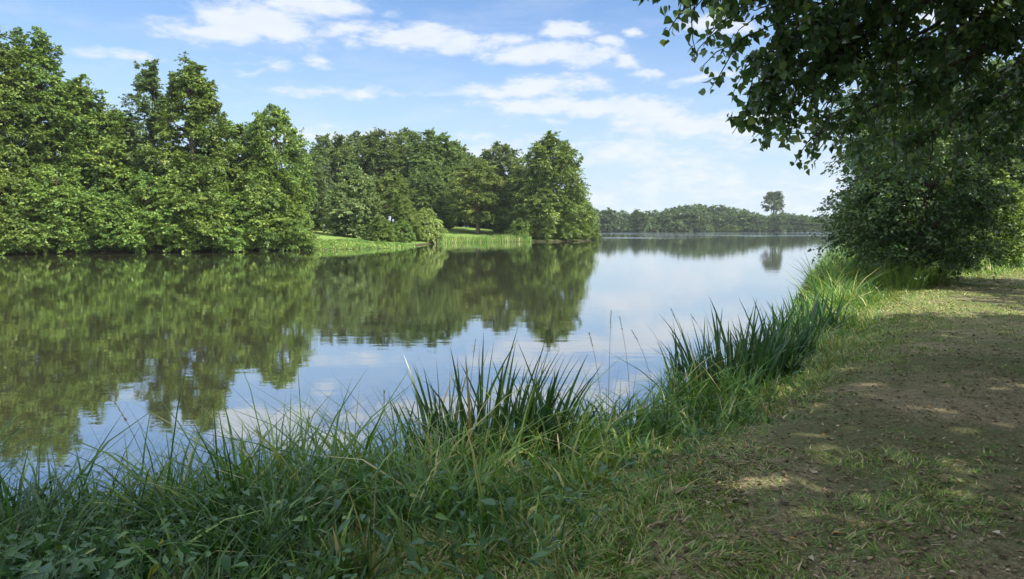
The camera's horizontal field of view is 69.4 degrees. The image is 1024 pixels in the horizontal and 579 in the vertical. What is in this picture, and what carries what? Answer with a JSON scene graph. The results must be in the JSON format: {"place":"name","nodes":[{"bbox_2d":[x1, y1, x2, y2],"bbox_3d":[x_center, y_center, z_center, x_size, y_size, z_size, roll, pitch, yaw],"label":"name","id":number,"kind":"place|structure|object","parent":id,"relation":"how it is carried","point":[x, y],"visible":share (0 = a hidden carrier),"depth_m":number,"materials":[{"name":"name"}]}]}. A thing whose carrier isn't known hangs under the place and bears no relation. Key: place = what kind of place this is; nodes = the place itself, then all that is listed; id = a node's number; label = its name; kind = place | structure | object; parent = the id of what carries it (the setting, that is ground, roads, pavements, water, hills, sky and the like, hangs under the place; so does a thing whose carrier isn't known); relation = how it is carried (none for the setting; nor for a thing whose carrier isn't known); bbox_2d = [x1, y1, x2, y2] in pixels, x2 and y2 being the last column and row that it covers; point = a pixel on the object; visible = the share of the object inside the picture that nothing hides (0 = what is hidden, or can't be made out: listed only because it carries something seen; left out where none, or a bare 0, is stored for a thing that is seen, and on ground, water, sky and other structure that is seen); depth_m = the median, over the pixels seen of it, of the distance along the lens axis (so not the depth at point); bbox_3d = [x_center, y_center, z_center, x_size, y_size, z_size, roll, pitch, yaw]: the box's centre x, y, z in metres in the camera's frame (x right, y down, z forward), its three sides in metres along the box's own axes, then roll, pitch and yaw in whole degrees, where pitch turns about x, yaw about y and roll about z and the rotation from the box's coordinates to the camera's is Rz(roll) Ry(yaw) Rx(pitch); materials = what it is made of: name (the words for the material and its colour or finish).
{"place":"outdoors","nodes":[
{"label":"outdoors","id":0,"kind":"place"},
{"bbox_2d":[0,232,850,517],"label":"water","id":1,"kind":"structure","parent":0,"point":[343,316],"depth_m":16.54,"materials":[{"name":"liquid"}]},
{"bbox_2d":[281,238,414,249],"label":"waterside plants","id":2,"kind":"object","parent":1,"relation":"on","point":[356,243],"visible":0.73,"depth_m":79.20,"materials":[{"name":"green plant"}]},
{"bbox_2d":[428,233,532,243],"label":"reed bed","id":3,"kind":"object","parent":1,"relation":"on","point":[484,238],"visible":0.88,"depth_m":114.42,"materials":[{"name":"green plant"}]},
{"bbox_2d":[0,227,1023,578],"bbox_3d":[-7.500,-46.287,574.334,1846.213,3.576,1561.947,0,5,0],"label":"ground","id":4,"kind":"structure","parent":0,"point":[462,231],"depth_m":6.80,"materials":[{"name":"plant"}]},
{"bbox_2d":[0,133,18,192],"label":"tree","id":5,"kind":"object","parent":4,"relation":"on","point":[9,168],"visible":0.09,"depth_m":65.21,"materials":[{"name":"green plant"}]},
{"bbox_2d":[0,168,41,254],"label":"overhanging bush","id":6,"kind":"object","parent":4,"relation":"on","point":[5,224],"visible":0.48,"depth_m":60.40,"materials":[{"name":"green plant"}]},
{"bbox_2d":[0,28,71,202],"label":"tree","id":7,"kind":"object","parent":4,"relation":"on","point":[10,67],"visible":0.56,"depth_m":65.46,"materials":[{"name":"green plant"}]},
{"bbox_2d":[0,184,74,254],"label":"overhanging bush","id":8,"kind":"object","parent":4,"relation":"on","point":[13,213],"visible":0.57,"depth_m":61.17,"materials":[{"name":"green plant"}]},
{"bbox_2d":[0,26,94,192],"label":"tree","id":9,"kind":"object","parent":4,"relation":"on","point":[41,62],"visible":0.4,"depth_m":67.34,"materials":[{"name":"green plant"}]},
{"bbox_2d":[24,489,78,560],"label":"leafy weed","id":10,"kind":"object","parent":4,"relation":"on","point":[54,510],"visible":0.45,"depth_m":3.75,"materials":[{"name":"green plant"}]},
{"bbox_2d":[38,465,70,515],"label":"leafy weed","id":11,"kind":"object","parent":4,"relation":"on","point":[52,477],"visible":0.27,"depth_m":4.37,"materials":[{"name":"green plant"}]},
{"bbox_2d":[4,163,120,252],"bbox_3d":[-39.581,-6.876,64.627,9.230,8.355,9.265,-1,5,-7],"label":"overhanging bush","id":12,"kind":"object","parent":4,"relation":"on","point":[75,199],"visible":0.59,"depth_m":62.53,"materials":[{"name":"green plant"}]},
{"bbox_2d":[12,73,145,191],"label":"tree","id":13,"kind":"object","parent":4,"relation":"on","point":[92,117],"visible":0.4,"depth_m":69.64,"materials":[{"name":"green plant"}]},
{"bbox_2d":[35,137,150,241],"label":"overhanging bush","id":14,"kind":"object","parent":4,"relation":"on","point":[97,165],"visible":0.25,"depth_m":68.38,"materials":[{"name":"green plant"}]},
{"bbox_2d":[60,189,158,252],"bbox_3d":[-35.425,-5.902,65.428,7.809,5.844,7.168,-1,5,-15],"label":"overhanging bush","id":15,"kind":"object","parent":4,"relation":"on","point":[105,210],"visible":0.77,"depth_m":63.79,"materials":[{"name":"green plant"}]},
{"bbox_2d":[106,58,183,191],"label":"tree","id":16,"kind":"object","parent":4,"relation":"on","point":[149,80],"visible":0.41,"depth_m":72.42,"materials":[{"name":"green plant"}]},
{"bbox_2d":[97,169,200,251],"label":"overhanging bush","id":17,"kind":"object","parent":4,"relation":"on","point":[133,196],"visible":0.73,"depth_m":65.01,"materials":[{"name":"green plant"}]},
{"bbox_2d":[134,143,226,244],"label":"overhanging bush","id":18,"kind":"object","parent":4,"relation":"on","point":[164,169],"visible":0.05,"depth_m":70.77,"materials":[{"name":"green plant"}]},
{"bbox_2d":[128,51,247,212],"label":"tree","id":19,"kind":"object","parent":4,"relation":"on","point":[194,87],"visible":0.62,"depth_m":69.73,"materials":[{"name":"green plant"}]},
{"bbox_2d":[143,165,253,252],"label":"overhanging bush","id":20,"kind":"object","parent":4,"relation":"on","point":[177,201],"visible":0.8,"depth_m":65.83,"materials":[{"name":"green plant"}]},
{"bbox_2d":[185,120,255,183],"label":"tree","id":21,"kind":"object","parent":4,"relation":"on","point":[238,132],"visible":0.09,"depth_m":74.53,"materials":[{"name":"green plant"}]},
{"bbox_2d":[160,437,293,500],"bbox_3d":[-2.092,1.413,5.327,1.070,0.791,0.864,0,5,0],"label":"iris clump","id":22,"kind":"object","parent":4,"relation":"on","point":[211,451],"visible":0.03,"depth_m":5.49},
{"bbox_2d":[191,191,266,251],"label":"overhanging bush","id":23,"kind":"object","parent":4,"relation":"on","point":[234,243],"visible":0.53,"depth_m":67.86,"materials":[{"name":"green plant"}]},
{"bbox_2d":[220,156,301,229],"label":"overhanging bush","id":24,"kind":"object","parent":4,"relation":"on","point":[234,185],"visible":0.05,"depth_m":73.16,"materials":[{"name":"green plant"}]},
{"bbox_2d":[215,179,308,250],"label":"overhanging bush","id":25,"kind":"object","parent":4,"relation":"on","point":[258,222],"visible":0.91,"depth_m":69.46,"materials":[{"name":"green plant"}]},
{"bbox_2d":[226,153,304,228],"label":"tree","id":26,"kind":"object","parent":4,"relation":"on","point":[282,175],"visible":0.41,"depth_m":72.29,"materials":[{"name":"green plant"}]},
{"bbox_2d":[229,103,319,239],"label":"tree","id":27,"kind":"object","parent":4,"relation":"on","point":[260,139],"visible":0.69,"depth_m":73.89,"materials":[{"name":"green plant"}]},
{"bbox_2d":[269,207,322,248],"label":"overhanging bush","id":28,"kind":"object","parent":4,"relation":"on","point":[307,225],"visible":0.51,"depth_m":72.69,"materials":[{"name":"green plant"}]},
{"bbox_2d":[287,156,329,232],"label":"lawn tree","id":29,"kind":"object","parent":4,"relation":"on","point":[318,173],"visible":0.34,"depth_m":98.40,"materials":[{"name":"green plant"}]},
{"bbox_2d":[298,131,364,213],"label":"tree","id":30,"kind":"object","parent":4,"relation":"on","point":[338,153],"visible":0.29,"depth_m":134.15,"materials":[{"name":"green plant"}]},
{"bbox_2d":[325,130,379,181],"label":"tree","id":31,"kind":"object","parent":4,"relation":"on","point":[349,141],"visible":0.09,"depth_m":148.00,"materials":[{"name":"green plant"}]},
{"bbox_2d":[317,163,389,238],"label":"feathery tree","id":32,"kind":"object","parent":4,"relation":"on","point":[355,194],"visible":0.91,"depth_m":93.34,"materials":[{"name":"green plant"}]},
{"bbox_2d":[318,474,404,578],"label":"grass tuft","id":33,"kind":"object","parent":4,"relation":"on","point":[365,559],"visible":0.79,"depth_m":3.36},
{"bbox_2d":[359,215,397,241],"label":"shore bush","id":34,"kind":"object","parent":4,"relation":"on","point":[386,229],"visible":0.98,"depth_m":86.95,"materials":[{"name":"green plant"}]},
{"bbox_2d":[352,127,424,219],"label":"tree","id":35,"kind":"object","parent":4,"relation":"on","point":[382,152],"visible":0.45,"depth_m":137.02,"materials":[{"name":"green plant"}]},
{"bbox_2d":[365,173,417,236],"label":"lawn tree","id":36,"kind":"object","parent":4,"relation":"on","point":[400,201],"visible":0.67,"depth_m":96.41,"materials":[{"name":"green plant"}]},
{"bbox_2d":[393,219,416,242],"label":"shore bush","id":37,"kind":"object","parent":4,"relation":"on","point":[406,234],"visible":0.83,"depth_m":92.03,"materials":[{"name":"green plant"}]},
{"bbox_2d":[382,127,435,221],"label":"tree","id":38,"kind":"object","parent":4,"relation":"on","point":[413,136],"visible":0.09,"depth_m":145.57,"materials":[{"name":"green plant"}]},
{"bbox_2d":[397,211,424,240],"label":"lawn bush","id":39,"kind":"object","parent":4,"relation":"on","point":[419,234],"visible":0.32,"depth_m":98.08,"materials":[{"name":"green plant"}]},
{"bbox_2d":[0,351,822,578],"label":"weeds","id":40,"kind":"object","parent":4,"relation":"on","point":[81,557],"visible":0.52,"depth_m":3.46,"materials":[{"name":"green plant"}]},
{"bbox_2d":[402,161,452,224],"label":"tree","id":41,"kind":"object","parent":4,"relation":"on","point":[436,188],"visible":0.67,"depth_m":129.03,"materials":[{"name":"green plant"}]},
{"bbox_2d":[414,207,448,243],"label":"willow bush","id":42,"kind":"object","parent":4,"relation":"on","point":[432,226],"visible":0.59,"depth_m":101.45,"materials":[{"name":"green plant"}]},
{"bbox_2d":[395,126,470,218],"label":"tree","id":43,"kind":"object","parent":4,"relation":"on","point":[447,154],"visible":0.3,"depth_m":135.43,"materials":[{"name":"green plant"}]},
{"bbox_2d":[435,208,455,229],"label":"shore bush","id":44,"kind":"object","parent":4,"relation":"on","point":[448,225],"visible":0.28,"depth_m":131.58,"materials":[{"name":"green plant"}]},
{"bbox_2d":[440,139,479,224],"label":"tree","id":45,"kind":"object","parent":4,"relation":"on","point":[461,150],"visible":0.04,"depth_m":152.73,"materials":[{"name":"green plant"}]},
{"bbox_2d":[454,215,475,227],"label":"shore bush","id":46,"kind":"object","parent":4,"relation":"on","point":[460,224],"visible":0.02,"depth_m":146.84,"materials":[{"name":"green plant"}]},
{"bbox_2d":[442,157,508,233],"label":"chestnut tree","id":47,"kind":"object","parent":4,"relation":"on","point":[462,205],"visible":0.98,"depth_m":124.69,"materials":[{"name":"green plant"}]},
{"bbox_2d":[369,325,601,487],"bbox_3d":[-0.323,1.013,6.432,1.786,1.448,1.757,5,7,44],"label":"iris clump","id":48,"kind":"object","parent":4,"relation":"on","point":[505,407],"visible":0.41,"depth_m":6.31,"materials":[{"name":"plant"}]},
{"bbox_2d":[472,140,526,228],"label":"tree","id":49,"kind":"object","parent":4,"relation":"on","point":[508,159],"visible":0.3,"depth_m":142.08,"materials":[{"name":"green plant"}]},
{"bbox_2d":[0,233,1023,578],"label":"bank grass","id":50,"kind":"structure","parent":4,"relation":"on","point":[266,549],"depth_m":4.43,"materials":[{"name":"plant"}]},
{"bbox_2d":[494,167,542,233],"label":"waterside tree","id":51,"kind":"object","parent":4,"relation":"on","point":[504,215],"visible":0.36,"depth_m":125.40,"materials":[{"name":"green plant"}]},
{"bbox_2d":[503,217,534,237],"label":"shore bush","id":52,"kind":"object","parent":4,"relation":"on","point":[519,224],"visible":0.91,"depth_m":118.50,"materials":[{"name":"green plant"}]},
{"bbox_2d":[466,354,609,465],"bbox_3d":[0.124,1.135,6.543,1.399,1.120,1.044,2,5,19],"label":"iris clump","id":53,"kind":"object","parent":4,"relation":"on","point":[565,406],"visible":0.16,"depth_m":6.42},
{"bbox_2d":[531,220,554,239],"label":"shore bush","id":54,"kind":"object","parent":4,"relation":"on","point":[542,236],"visible":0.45,"depth_m":119.84,"materials":[{"name":"green plant"}]},
{"bbox_2d":[506,130,599,241],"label":"waterside tree","id":55,"kind":"object","parent":4,"relation":"on","point":[547,172],"visible":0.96,"depth_m":119.98,"materials":[{"name":"green plant"}]},
{"bbox_2d":[551,216,580,240],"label":"shore bush","id":56,"kind":"object","parent":4,"relation":"on","point":[565,235],"visible":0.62,"depth_m":120.92,"materials":[{"name":"green plant"}]},
{"bbox_2d":[555,183,600,238],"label":"waterside tree","id":57,"kind":"object","parent":4,"relation":"on","point":[589,220],"visible":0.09,"depth_m":126.99,"materials":[{"name":"green plant"}]},
{"bbox_2d":[569,218,591,239],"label":"shore bush","id":58,"kind":"object","parent":4,"relation":"on","point":[585,230],"visible":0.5,"depth_m":122.68,"materials":[{"name":"green plant"}]},
{"bbox_2d":[152,282,1022,578],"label":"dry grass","id":59,"kind":"structure","parent":4,"relation":"on","point":[728,476],"depth_m":5.06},
{"bbox_2d":[587,224,602,239],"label":"shore bush","id":60,"kind":"object","parent":4,"relation":"on","point":[595,235],"visible":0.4,"depth_m":138.51,"materials":[{"name":"green plant"}]},
{"bbox_2d":[598,210,612,231],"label":"tree","id":61,"kind":"object","parent":4,"relation":"on","point":[602,225],"visible":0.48,"depth_m":385.59,"materials":[{"name":"green plant"}]},
{"bbox_2d":[599,207,619,231],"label":"tree","id":62,"kind":"object","parent":4,"relation":"on","point":[609,212],"visible":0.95,"depth_m":384.40,"materials":[{"name":"green plant"}]},
{"bbox_2d":[608,212,626,231],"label":"tree","id":63,"kind":"object","parent":4,"relation":"on","point":[620,223],"visible":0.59,"depth_m":387.76,"materials":[{"name":"green plant"}]},
{"bbox_2d":[620,219,634,231],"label":"tree","id":64,"kind":"object","parent":4,"relation":"on","point":[626,228],"visible":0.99,"depth_m":386.52,"materials":[{"name":"green plant"}]},
{"bbox_2d":[628,208,650,231],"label":"tree","id":65,"kind":"object","parent":4,"relation":"on","point":[637,215],"visible":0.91,"depth_m":386.46,"materials":[{"name":"green plant"}]},
{"bbox_2d":[637,210,654,231],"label":"tree","id":66,"kind":"object","parent":4,"relation":"on","point":[649,225],"visible":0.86,"depth_m":386.08,"materials":[{"name":"green plant"}]},
{"bbox_2d":[647,209,663,231],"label":"tree","id":67,"kind":"object","parent":4,"relation":"on","point":[657,226],"visible":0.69,"depth_m":390.83,"materials":[{"name":"green plant"}]},
{"bbox_2d":[656,210,674,231],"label":"tree","id":68,"kind":"object","parent":4,"relation":"on","point":[667,217],"visible":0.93,"depth_m":391.30,"materials":[{"name":"green plant"}]},
{"bbox_2d":[665,207,686,231],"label":"tree","id":69,"kind":"object","parent":4,"relation":"on","point":[678,223],"visible":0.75,"depth_m":393.17,"materials":[{"name":"green plant"}]},
{"bbox_2d":[671,207,695,231],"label":"tree","id":70,"kind":"object","parent":4,"relation":"on","point":[683,212],"visible":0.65,"depth_m":395.06,"materials":[{"name":"green plant"}]},
{"bbox_2d":[357,271,1023,578],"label":"fallen leaves","id":71,"kind":"object","parent":4,"relation":"on","point":[882,546],"visible":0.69,"depth_m":4.62,"materials":[{"name":"plant"}]},
{"bbox_2d":[684,209,705,231],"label":"tree","id":72,"kind":"object","parent":4,"relation":"on","point":[693,220],"visible":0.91,"depth_m":394.79,"materials":[{"name":"green plant"}]},
{"bbox_2d":[694,211,712,231],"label":"tree","id":73,"kind":"object","parent":4,"relation":"on","point":[705,223],"visible":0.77,"depth_m":397.35,"materials":[{"name":"green plant"}]},
{"bbox_2d":[709,204,720,214],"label":"tree","id":74,"kind":"object","parent":4,"relation":"on","point":[713,210],"visible":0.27,"depth_m":425.18,"materials":[{"name":"green plant"}]},
{"bbox_2d":[710,214,724,231],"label":"tree","id":75,"kind":"object","parent":4,"relation":"on","point":[718,221],"visible":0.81,"depth_m":408.11,"materials":[{"name":"green plant"}]},
{"bbox_2d":[719,213,728,227],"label":"tree","id":76,"kind":"object","parent":4,"relation":"on","point":[723,216],"visible":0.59,"depth_m":411.01,"materials":[{"name":"green plant"}]},
{"bbox_2d":[717,204,731,214],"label":"tree","id":77,"kind":"object","parent":4,"relation":"on","point":[724,210],"visible":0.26,"depth_m":422.96,"materials":[{"name":"green plant"}]},
{"bbox_2d":[719,224,740,231],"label":"bush","id":78,"kind":"object","parent":4,"relation":"on","point":[728,229],"visible":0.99,"depth_m":398.92,"materials":[{"name":"green plant"}]},
{"bbox_2d":[646,297,815,393],"bbox_3d":[2.918,0.747,9.709,2.174,1.380,1.837,0,5,0],"label":"iris clump","id":79,"kind":"object","parent":4,"relation":"on","point":[759,355],"visible":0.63,"depth_m":9.58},
{"bbox_2d":[724,213,745,231],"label":"tree","id":80,"kind":"object","parent":4,"relation":"on","point":[732,220],"visible":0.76,"depth_m":402.12,"materials":[{"name":"green plant"}]},
{"bbox_2d":[735,210,755,231],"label":"tree","id":81,"kind":"object","parent":4,"relation":"on","point":[742,215],"visible":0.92,"depth_m":402.35,"materials":[{"name":"green plant"}]},
{"bbox_2d":[746,214,764,231],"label":"tree","id":82,"kind":"object","parent":4,"relation":"on","point":[757,220],"visible":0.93,"depth_m":402.39,"materials":[{"name":"green plant"}]},
{"bbox_2d":[757,215,771,231],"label":"tree","id":83,"kind":"object","parent":4,"relation":"on","point":[767,227],"visible":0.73,"depth_m":405.16,"materials":[{"name":"green plant"}]},
{"bbox_2d":[764,214,781,231],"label":"tree","id":84,"kind":"object","parent":4,"relation":"on","point":[771,218],"visible":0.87,"depth_m":406.79,"materials":[{"name":"green plant"}]},
{"bbox_2d":[716,298,831,364],"bbox_3d":[3.924,0.708,11.091,1.781,1.205,1.174,0,5,0],"label":"iris clump","id":85,"kind":"object","parent":4,"relation":"on","point":[807,335],"visible":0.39,"depth_m":10.94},
{"bbox_2d":[771,212,790,231],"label":"tree","id":86,"kind":"object","parent":4,"relation":"on","point":[781,217],"visible":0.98,"depth_m":405.20,"materials":[{"name":"green plant"}]},
{"bbox_2d":[784,214,802,231],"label":"tree","id":87,"kind":"object","parent":4,"relation":"on","point":[792,224],"visible":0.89,"depth_m":408.10,"materials":[{"name":"green plant"}]},
{"bbox_2d":[797,215,811,231],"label":"tree","id":88,"kind":"object","parent":4,"relation":"on","point":[803,222],"visible":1,"depth_m":405.87,"materials":[{"name":"green plant"}]},
{"bbox_2d":[764,277,856,335],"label":"iris clump","id":89,"kind":"object","parent":4,"relation":"on","point":[820,310],"visible":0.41,"depth_m":13.78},
{"bbox_2d":[806,218,820,231],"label":"tree","id":90,"kind":"object","parent":4,"relation":"on","point":[813,226],"visible":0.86,"depth_m":406.69,"materials":[{"name":"green plant"}]},
{"bbox_2d":[632,0,1023,202],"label":"poplar tree","id":91,"kind":"object","parent":4,"relation":"on","point":[833,40],"visible":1,"depth_m":7.68,"materials":[{"name":"green plant"}]},
{"bbox_2d":[810,260,871,284],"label":"grass tuft","id":92,"kind":"object","parent":4,"relation":"on","point":[833,270],"visible":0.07,"depth_m":22.66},
{"bbox_2d":[801,279,896,311],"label":"grass tuft","id":93,"kind":"object","parent":4,"relation":"on","point":[838,295],"visible":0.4,"depth_m":16.87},
{"bbox_2d":[823,253,900,288],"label":"grass tuft","id":94,"kind":"object","parent":4,"relation":"on","point":[847,268],"visible":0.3,"depth_m":20.82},
{"bbox_2d":[809,102,991,278],"bbox_3d":[12.451,-3.284,23.691,5.116,6.482,5.194,4,6,42],"label":"bank alder","id":95,"kind":"object","parent":4,"relation":"on","point":[907,201],"visible":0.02,"depth_m":23.32,"materials":[{"name":"green plant"}]},
{"bbox_2d":[850,252,953,289],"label":"grass tuft","id":96,"kind":"object","parent":4,"relation":"on","point":[899,280],"visible":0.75,"depth_m":19.31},
{"bbox_2d":[807,24,1023,284],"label":"bank alder","id":97,"kind":"object","parent":4,"relation":"on","point":[896,233],"visible":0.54,"depth_m":19.53,"materials":[{"name":"green plant"}]},
{"bbox_2d":[895,259,959,284],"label":"grass tuft","id":98,"kind":"object","parent":4,"relation":"on","point":[938,276],"visible":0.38,"depth_m":20.60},
{"bbox_2d":[916,194,995,271],"bbox_3d":[15.403,-2.015,26.779,3.958,3.410,3.972,-2,5,-19],"label":"hazel bush","id":99,"kind":"object","parent":4,"relation":"on","point":[991,233],"visible":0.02,"depth_m":25.79,"materials":[{"name":"green plant"}]},
{"bbox_2d":[925,169,1023,267],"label":"hazel bush","id":100,"kind":"object","parent":4,"relation":"on","point":[1018,250],"visible":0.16,"depth_m":28.91,"materials":[{"name":"green plant"}]},
{"bbox_2d":[937,58,1023,245],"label":"lawn end tree","id":101,"kind":"object","parent":4,"relation":"on","point":[1016,170],"visible":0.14,"depth_m":54.24,"materials":[{"name":"green plant"}]},
{"bbox_2d":[0,0,1023,226],"label":"sky","id":102,"kind":"structure","parent":0,"point":[597,73],"materials":[{"name":"blue"}]},
{"bbox_2d":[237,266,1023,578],"bbox_3d":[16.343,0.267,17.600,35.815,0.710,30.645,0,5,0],"label":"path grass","id":103,"kind":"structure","parent":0,"point":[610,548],"depth_m":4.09,"materials":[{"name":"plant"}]},
{"bbox_2d":[760,191,785,213],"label":"lone tree","id":104,"kind":"object","parent":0,"point":[775,199],"visible":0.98,"depth_m":442.42,"materials":[{"name":"green plant"}]},
{"bbox_2d":[608,272,1023,578],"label":"path","id":105,"kind":"structure","parent":0,"point":[944,416],"depth_m":5.18,"materials":[{"name":"soil"}]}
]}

